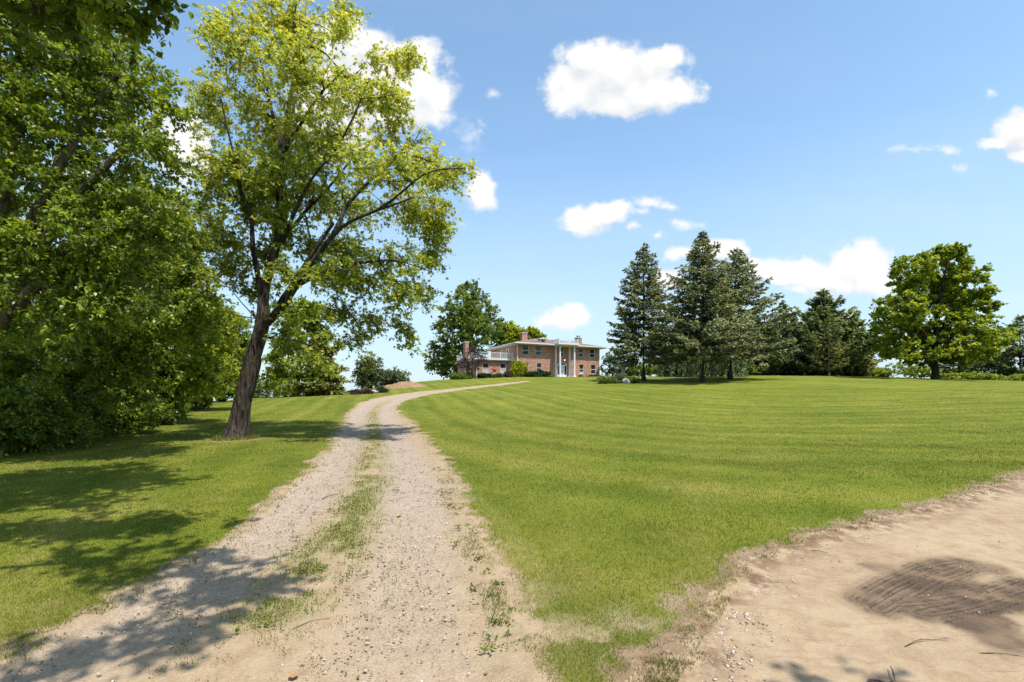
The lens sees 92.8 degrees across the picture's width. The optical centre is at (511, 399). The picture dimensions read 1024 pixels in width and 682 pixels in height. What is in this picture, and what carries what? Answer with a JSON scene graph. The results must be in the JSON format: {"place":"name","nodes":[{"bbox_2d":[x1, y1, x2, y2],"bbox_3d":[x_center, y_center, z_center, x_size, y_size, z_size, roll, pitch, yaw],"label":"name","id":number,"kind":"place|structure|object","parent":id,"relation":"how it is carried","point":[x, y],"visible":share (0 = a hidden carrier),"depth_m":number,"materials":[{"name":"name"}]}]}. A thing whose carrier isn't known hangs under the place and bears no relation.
{"place":"outdoors","nodes":[
{"label":"outdoors","id":0,"kind":"place"},
{"bbox_2d":[0,381,532,681],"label":"driveway","id":1,"kind":"structure","parent":0,"point":[253,661],"depth_m":3.69,"materials":[{"name":"beige gravel"}]},
{"bbox_2d":[288,672,298,677],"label":"dead leaf","id":2,"kind":"object","parent":1,"relation":"on","point":[292,675],"visible":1,"depth_m":2.73,"materials":[{"name":"brown plant"}]},
{"bbox_2d":[202,438,720,652],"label":"weeds","id":3,"kind":"object","parent":1,"relation":"on","point":[307,592],"visible":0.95,"depth_m":4.21,"materials":[{"name":"green plant"}]},
{"bbox_2d":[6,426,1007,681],"bbox_3d":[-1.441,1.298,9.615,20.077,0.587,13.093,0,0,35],"label":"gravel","id":4,"kind":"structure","parent":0,"point":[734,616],"depth_m":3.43,"materials":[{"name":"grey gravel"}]},
{"bbox_2d":[0,376,1023,681],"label":"lawn","id":5,"kind":"structure","parent":0,"point":[848,386],"depth_m":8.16,"materials":[{"name":"green plant"}]},
{"bbox_2d":[0,384,43,456],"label":"undergrowth bush","id":6,"kind":"object","parent":5,"relation":"on","point":[7,420],"visible":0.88,"depth_m":10.48,"materials":[{"name":"green plant"}]},
{"bbox_2d":[0,322,89,404],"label":"undergrowth bush","id":7,"kind":"object","parent":5,"relation":"on","point":[16,368],"visible":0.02,"depth_m":13.66,"materials":[{"name":"green plant"}]},
{"bbox_2d":[0,372,105,452],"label":"undergrowth bush","id":8,"kind":"object","parent":5,"relation":"on","point":[55,425],"visible":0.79,"depth_m":11.37,"materials":[{"name":"green plant"}]},
{"bbox_2d":[43,379,122,439],"bbox_3d":[-11.931,0.354,13.279,2.001,1.999,2.415,0,0,0],"label":"undergrowth bush","id":9,"kind":"object","parent":5,"relation":"on","point":[97,413],"visible":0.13,"depth_m":13.43,"materials":[{"name":"green plant"}]},
{"bbox_2d":[3,13,177,366],"bbox_3d":[-18.247,-6.475,17.078,13.634,15.490,8.478,0,0,0],"label":"broadleaf tree","id":10,"kind":"object","parent":5,"relation":"on","point":[55,156],"visible":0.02,"depth_m":17.02,"materials":[{"name":"green plant"}]},
{"bbox_2d":[0,0,208,359],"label":"mulberry tree","id":11,"kind":"object","parent":5,"relation":"on","point":[40,264],"visible":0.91,"depth_m":8.96,"materials":[{"name":"green plant"}]},
{"bbox_2d":[0,185,238,415],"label":"mulberry tree","id":12,"kind":"object","parent":5,"relation":"on","point":[109,347],"visible":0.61,"depth_m":12.51,"materials":[{"name":"green plant"}]},
{"bbox_2d":[45,170,201,364],"bbox_3d":[-19.987,-5.341,24.939,8.792,12.593,6.648,0,0,0],"label":"broadleaf tree","id":13,"kind":"object","parent":5,"relation":"on","point":[168,188],"depth_m":24.52,"materials":[{"name":"green plant"}]},
{"bbox_2d":[96,387,169,434],"bbox_3d":[-12.236,0.370,15.327,2.571,1.715,2.078,0,0,19],"label":"undergrowth bush","id":14,"kind":"object","parent":5,"relation":"on","point":[130,421],"visible":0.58,"depth_m":14.99,"materials":[{"name":"green plant"}]},
{"bbox_2d":[50,224,232,423],"bbox_3d":[-14.202,-2.897,18.913,6.642,8.135,4.500,0,0,0],"label":"broadleaf tree","id":15,"kind":"object","parent":5,"relation":"on","point":[190,367],"visible":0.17,"depth_m":18.82,"materials":[{"name":"green plant"}]},
{"bbox_2d":[150,383,190,424],"bbox_3d":[-13.428,0.173,18.557,2.103,2.027,2.293,0,0,0],"label":"undergrowth bush","id":16,"kind":"object","parent":5,"relation":"on","point":[174,408],"visible":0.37,"depth_m":18.55,"materials":[{"name":"green plant"}]},
{"bbox_2d":[152,384,197,412],"bbox_3d":[-15.994,0.006,22.890,2.013,1.834,2.144,0,0,18],"label":"undergrowth bush","id":17,"kind":"object","parent":5,"relation":"on","point":[187,406],"visible":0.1,"depth_m":23.11,"materials":[{"name":"green plant"}]},
{"bbox_2d":[186,393,215,408],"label":"undergrowth bush","id":18,"kind":"object","parent":5,"relation":"on","point":[208,403],"visible":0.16,"depth_m":28.74,"materials":[{"name":"green plant"}]},
{"bbox_2d":[172,285,248,410],"bbox_3d":[-17.426,-3.036,26.938,5.347,7.749,4.049,0,0,0],"label":"broadleaf tree","id":19,"kind":"object","parent":5,"relation":"on","point":[231,335],"visible":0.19,"depth_m":26.96,"materials":[{"name":"green plant"}]},
{"bbox_2d":[208,313,258,401],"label":"broadleaf tree","id":20,"kind":"object","parent":5,"relation":"on","point":[245,336],"visible":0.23,"depth_m":37.73,"materials":[{"name":"green plant"}]},
{"bbox_2d":[253,377,264,397],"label":"distant tree","id":21,"kind":"object","parent":5,"relation":"on","point":[256,393],"visible":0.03,"depth_m":95.01,"materials":[{"name":"green plant"}]},
{"bbox_2d":[257,380,280,397],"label":"distant tree","id":22,"kind":"object","parent":5,"relation":"on","point":[268,393],"visible":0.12,"depth_m":119.70,"materials":[{"name":"green plant"}]},
{"bbox_2d":[268,377,308,396],"bbox_3d":[-19.901,-1.026,43.901,3.871,1.964,3.442,0,0,-22],"label":"broadleaf bush","id":23,"kind":"object","parent":5,"relation":"on","point":[289,390],"visible":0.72,"depth_m":43.39,"materials":[{"name":"green plant"}]},
{"bbox_2d":[258,294,347,396],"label":"broadleaf tree","id":24,"kind":"object","parent":5,"relation":"on","point":[276,371],"visible":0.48,"depth_m":45.19,"materials":[{"name":"green plant"}]},
{"bbox_2d":[290,333,350,396],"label":"spruce tree","id":25,"kind":"object","parent":5,"relation":"on","point":[311,388],"visible":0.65,"depth_m":42.35,"materials":[{"name":"green plant"}]},
{"bbox_2d":[167,0,480,439],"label":"maple tree","id":26,"kind":"object","parent":5,"relation":"on","point":[268,185],"visible":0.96,"depth_m":13.72,"materials":[{"name":"green plant"}]},
{"bbox_2d":[347,388,362,394],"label":"bed plant","id":27,"kind":"object","parent":5,"relation":"on","point":[356,391],"visible":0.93,"depth_m":42.17,"materials":[{"name":"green plant"}]},
{"bbox_2d":[350,350,385,388],"bbox_3d":[-16.950,-3.356,57.914,4.012,4.960,4.599,0,0,39],"label":"olive bush","id":28,"kind":"object","parent":5,"relation":"on","point":[360,379],"visible":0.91,"depth_m":57.08,"materials":[{"name":"green plant"}]},
{"bbox_2d":[361,388,374,393],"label":"bed plant","id":29,"kind":"object","parent":5,"relation":"on","point":[367,391],"visible":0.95,"depth_m":42.69,"materials":[{"name":"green plant"}]},
{"bbox_2d":[361,350,377,387],"bbox_3d":[-16.950,-3.441,57.474,2.069,4.743,2.456,0,0,16],"label":"broadleaf bush","id":30,"kind":"object","parent":5,"relation":"on","point":[368,360],"visible":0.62,"depth_m":56.95,"materials":[{"name":"green plant"}]},
{"bbox_2d":[376,386,388,392],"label":"bed plant","id":31,"kind":"object","parent":5,"relation":"on","point":[381,389],"visible":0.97,"depth_m":44.16,"materials":[{"name":"green plant"}]},
{"bbox_2d":[376,366,411,385],"bbox_3d":[-14.680,-2.644,60.281,4.858,3.049,4.562,0,0,0],"label":"olive bush","id":32,"kind":"object","parent":5,"relation":"on","point":[392,376],"visible":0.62,"depth_m":59.62,"materials":[{"name":"green plant"}]},
{"bbox_2d":[384,381,426,388],"bbox_3d":[-12.768,-1.653,57.000,5.800,1.001,3.400,0,0,0],"label":"soil mound","id":33,"kind":"object","parent":5,"relation":"on","point":[409,384],"visible":0.92,"depth_m":56.17,"materials":[{"name":"brown soil"}]},
{"bbox_2d":[447,372,468,379],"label":"foundation shrub","id":34,"kind":"object","parent":5,"relation":"on","point":[454,375],"visible":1,"depth_m":74.33,"materials":[{"name":"green plant"}]},
{"bbox_2d":[421,278,507,379],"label":"broadleaf tree","id":35,"kind":"object","parent":5,"relation":"on","point":[470,315],"visible":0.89,"depth_m":95.75,"materials":[{"name":"green plant"}]},
{"bbox_2d":[463,373,473,378],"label":"foundation shrub","id":36,"kind":"object","parent":5,"relation":"on","point":[469,375],"visible":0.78,"depth_m":75.15,"materials":[{"name":"green plant"}]},
{"bbox_2d":[455,346,490,375],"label":"ornamental tree","id":37,"kind":"object","parent":5,"relation":"on","point":[466,365],"visible":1,"depth_m":75.31,"materials":[{"name":"purple plant"}]},
{"bbox_2d":[475,373,486,377],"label":"foundation shrub","id":38,"kind":"object","parent":5,"relation":"on","point":[481,375],"visible":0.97,"depth_m":75.76,"materials":[{"name":"green plant"}]},
{"bbox_2d":[487,373,496,377],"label":"foundation shrub","id":39,"kind":"object","parent":5,"relation":"on","point":[491,375],"visible":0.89,"depth_m":76.38,"materials":[{"name":"green plant"}]},
{"bbox_2d":[495,373,503,377],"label":"foundation shrub","id":40,"kind":"object","parent":5,"relation":"on","point":[498,375],"visible":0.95,"depth_m":76.80,"materials":[{"name":"green plant"}]},
{"bbox_2d":[503,371,512,376],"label":"foundation shrub","id":41,"kind":"object","parent":5,"relation":"on","point":[507,374],"visible":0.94,"depth_m":77.22,"materials":[{"name":"green plant"}]},
{"bbox_2d":[492,320,530,346],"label":"broadleaf tree","id":42,"kind":"object","parent":5,"relation":"on","point":[512,334],"visible":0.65,"depth_m":102.50,"materials":[{"name":"green plant"}]},
{"bbox_2d":[510,358,524,376],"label":"foundation shrub","id":43,"kind":"object","parent":5,"relation":"on","point":[516,369],"visible":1,"depth_m":77.30,"materials":[{"name":"green plant"}]},
{"bbox_2d":[520,362,528,376],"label":"foundation shrub","id":44,"kind":"object","parent":5,"relation":"on","point":[526,367],"visible":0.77,"depth_m":77.72,"materials":[{"name":"green plant"}]},
{"bbox_2d":[455,331,607,377],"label":"brick house","id":45,"kind":"structure","parent":5,"relation":"on","point":[567,358],"depth_m":82.43,"materials":[{"name":"red brick"}]},
{"bbox_2d":[482,364,488,372],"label":"window","id":46,"kind":"structure","parent":45,"relation":"in","point":[485,369],"depth_m":79.36,"materials":[{"name":"white paint"}]},
{"bbox_2d":[500,364,505,372],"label":"window","id":47,"kind":"structure","parent":45,"relation":"in","point":[502,366],"depth_m":80.63,"materials":[{"name":"white paint"}]},
{"bbox_2d":[523,346,528,354],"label":"window","id":48,"kind":"structure","parent":45,"relation":"in","point":[525,348],"depth_m":80.75,"materials":[{"name":"grey glass"}]},
{"bbox_2d":[536,347,540,354],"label":"window","id":49,"kind":"structure","parent":45,"relation":"in","point":[538,349],"depth_m":81.77,"materials":[{"name":"grey glass"}]},
{"bbox_2d":[537,363,541,370],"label":"window","id":50,"kind":"structure","parent":45,"relation":"in","point":[539,365],"depth_m":81.86,"materials":[{"name":"grey glass"}]},
{"bbox_2d":[579,349,582,357],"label":"window","id":51,"kind":"structure","parent":45,"relation":"in","point":[580,350],"depth_m":85.29,"materials":[{"name":"grey glass"}]},
{"bbox_2d":[579,365,583,373],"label":"window","id":52,"kind":"structure","parent":45,"relation":"in","point":[581,367],"depth_m":85.37,"materials":[{"name":"white paint"}]},
{"bbox_2d":[590,350,594,357],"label":"window","id":53,"kind":"structure","parent":45,"relation":"in","point":[592,352],"depth_m":86.33,"materials":[{"name":"grey glass"}]},
{"bbox_2d":[591,365,595,373],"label":"window","id":54,"kind":"structure","parent":45,"relation":"in","point":[593,367],"depth_m":86.44,"materials":[{"name":"glass"}]},
{"bbox_2d":[523,370,540,376],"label":"foundation shrub","id":55,"kind":"object","parent":5,"relation":"on","point":[532,374],"visible":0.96,"depth_m":77.47,"materials":[{"name":"green plant"}]},
{"bbox_2d":[523,326,546,339],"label":"broadleaf tree","id":56,"kind":"object","parent":5,"relation":"on","point":[533,332],"visible":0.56,"depth_m":106.90,"materials":[{"name":"green plant"}]},
{"bbox_2d":[535,370,552,376],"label":"foundation shrub","id":57,"kind":"object","parent":5,"relation":"on","point":[544,374],"visible":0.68,"depth_m":78.98,"materials":[{"name":"green plant"}]},
{"bbox_2d":[596,374,618,383],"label":"garden plant","id":58,"kind":"object","parent":5,"relation":"on","point":[602,379],"visible":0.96,"depth_m":53.50,"materials":[{"name":"green plant"}]},
{"bbox_2d":[598,348,627,376],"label":"hilltop bush","id":59,"kind":"object","parent":5,"relation":"on","point":[612,371],"visible":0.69,"depth_m":85.34,"materials":[{"name":"green plant"}]},
{"bbox_2d":[611,371,627,382],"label":"garden plant","id":60,"kind":"object","parent":5,"relation":"on","point":[620,377],"visible":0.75,"depth_m":53.65,"materials":[{"name":"green plant"}]},
{"bbox_2d":[622,378,629,382],"bbox_3d":[12.472,-1.979,53.487,0.796,0.667,0.738,0,0,-33],"label":"boulder","id":61,"kind":"object","parent":5,"relation":"on","point":[625,380],"visible":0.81,"depth_m":53.21,"materials":[{"name":"grey stone"}]},
{"bbox_2d":[618,362,644,376],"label":"hilltop bush","id":62,"kind":"object","parent":5,"relation":"on","point":[633,371],"visible":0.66,"depth_m":84.24,"materials":[{"name":"green plant"}]},
{"bbox_2d":[626,376,641,382],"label":"garden plant","id":63,"kind":"object","parent":5,"relation":"on","point":[634,379],"visible":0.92,"depth_m":53.49,"materials":[{"name":"green plant"}]},
{"bbox_2d":[606,242,687,380],"bbox_3d":[16.271,-10.354,58.037,10.314,16.676,10.969,0,0,0],"label":"spruce tree","id":64,"kind":"object","parent":5,"relation":"on","point":[630,321],"visible":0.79,"depth_m":56.90,"materials":[{"name":"green plant"}]},
{"bbox_2d":[641,362,658,375],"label":"hilltop bush","id":65,"kind":"object","parent":5,"relation":"on","point":[650,369],"visible":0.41,"depth_m":78.91,"materials":[{"name":"green plant"}]},
{"bbox_2d":[657,348,696,376],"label":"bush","id":66,"kind":"object","parent":5,"relation":"on","point":[665,370],"visible":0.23,"depth_m":70.57,"materials":[{"name":"green plant"}]},
{"bbox_2d":[639,230,766,382],"bbox_3d":[19.517,-9.701,50.935,11.515,16.211,11.900,0,0,-40],"label":"spruce tree","id":67,"kind":"object","parent":5,"relation":"on","point":[714,328],"visible":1,"depth_m":49.69,"materials":[{"name":"green plant"}]},
{"bbox_2d":[671,345,748,376],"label":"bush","id":68,"kind":"object","parent":5,"relation":"on","point":[696,369],"visible":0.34,"depth_m":65.78,"materials":[{"name":"green plant"}]},
{"bbox_2d":[671,247,800,378],"bbox_3d":[25.384,-10.057,57.291,12.965,15.835,13.910,0,0,-22],"label":"spruce tree","id":69,"kind":"object","parent":5,"relation":"on","point":[746,292],"visible":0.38,"depth_m":54.80,"materials":[{"name":"green plant"}]},
{"bbox_2d":[736,363,763,375],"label":"hilltop bush","id":70,"kind":"object","parent":5,"relation":"on","point":[752,370],"visible":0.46,"depth_m":76.70,"materials":[{"name":"green plant"}]},
{"bbox_2d":[746,321,790,375],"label":"pine tree","id":71,"kind":"object","parent":5,"relation":"on","point":[771,367],"visible":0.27,"depth_m":77.71,"materials":[{"name":"green plant"}]},
{"bbox_2d":[767,300,809,375],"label":"pine tree","id":72,"kind":"object","parent":5,"relation":"on","point":[787,371],"visible":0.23,"depth_m":80.81,"materials":[{"name":"green plant"}]},
{"bbox_2d":[777,287,885,375],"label":"pine tree","id":73,"kind":"object","parent":5,"relation":"on","point":[817,313],"visible":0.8,"depth_m":74.80,"materials":[{"name":"green plant"}]},
{"bbox_2d":[808,317,857,375],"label":"pine tree","id":74,"kind":"object","parent":5,"relation":"on","point":[829,368],"visible":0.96,"depth_m":70.74,"materials":[{"name":"green plant"}]},
{"bbox_2d":[824,319,885,376],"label":"pine tree","id":75,"kind":"object","parent":5,"relation":"on","point":[866,367],"visible":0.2,"depth_m":76.06,"materials":[{"name":"green plant"}]},
{"bbox_2d":[870,367,893,376],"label":"hilltop bush","id":76,"kind":"object","parent":5,"relation":"on","point":[880,372],"visible":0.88,"depth_m":83.28,"materials":[{"name":"green plant"}]},
{"bbox_2d":[885,360,942,377],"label":"hilltop bush","id":77,"kind":"object","parent":5,"relation":"on","point":[909,372],"visible":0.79,"depth_m":79.34,"materials":[{"name":"green plant"}]},
{"bbox_2d":[866,241,1019,378],"bbox_3d":[54.694,-11.012,61.982,21.941,17.299,14.202,0,0,0],"label":"maple tree","id":78,"kind":"object","parent":5,"relation":"on","point":[940,297],"visible":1,"depth_m":59.91,"materials":[{"name":"green plant"}]},
{"bbox_2d":[928,362,983,375],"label":"bush","id":79,"kind":"object","parent":5,"relation":"on","point":[946,368],"visible":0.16,"depth_m":87.08,"materials":[{"name":"green plant"}]},
{"bbox_2d":[940,370,1002,379],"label":"hilltop bush","id":80,"kind":"object","parent":5,"relation":"on","point":[972,375],"visible":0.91,"depth_m":73.33,"materials":[{"name":"green plant"}]},
{"bbox_2d":[950,347,1013,379],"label":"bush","id":81,"kind":"object","parent":5,"relation":"on","point":[987,365],"visible":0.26,"depth_m":82.53,"materials":[{"name":"green plant"}]},
{"bbox_2d":[985,314,1023,379],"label":"pine tree","id":82,"kind":"object","parent":5,"relation":"on","point":[1003,364],"visible":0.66,"depth_m":77.47,"materials":[{"name":"green plant"}]},
{"bbox_2d":[991,373,1023,380],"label":"hilltop bush","id":83,"kind":"object","parent":5,"relation":"on","point":[1017,377],"visible":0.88,"depth_m":72.54,"materials":[{"name":"green plant"}]},
{"bbox_2d":[0,0,1023,400],"label":"sky","id":84,"kind":"structure","parent":0,"point":[824,142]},
{"bbox_2d":[624,475,1023,681],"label":"dirt road","id":85,"kind":"structure","parent":0,"point":[840,634],"depth_m":3.61,"materials":[{"name":"beige soil"}]},
{"bbox_2d":[868,665,894,681],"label":"stick","id":86,"kind":"object","parent":85,"relation":"on","point":[870,680],"visible":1,"depth_m":2.69,"materials":[{"name":"wood"}]},
{"bbox_2d":[905,638,945,646],"bbox_3d":[2.637,1.542,3.113,0.353,0.019,0.028,0,0,-13],"label":"stick","id":87,"kind":"object","parent":85,"relation":"on","point":[923,639],"visible":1,"depth_m":3.12,"materials":[{"name":"brown wood"}]},
{"bbox_2d":[981,652,1023,656],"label":"stick","id":88,"kind":"object","parent":85,"relation":"on","point":[1000,653],"visible":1,"depth_m":2.96,"materials":[{"name":"brown wood"}]},
{"bbox_3d":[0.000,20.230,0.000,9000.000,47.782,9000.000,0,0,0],"label":"ground","id":89,"kind":"structure","parent":0,"visible":0},
{"bbox_2d":[0,0,199,67],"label":"mulberry tree","id":90,"kind":"object","parent":89,"relation":"on","point":[74,18],"visible":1,"depth_m":5.59,"materials":[{"name":"green plant"}]}
]}

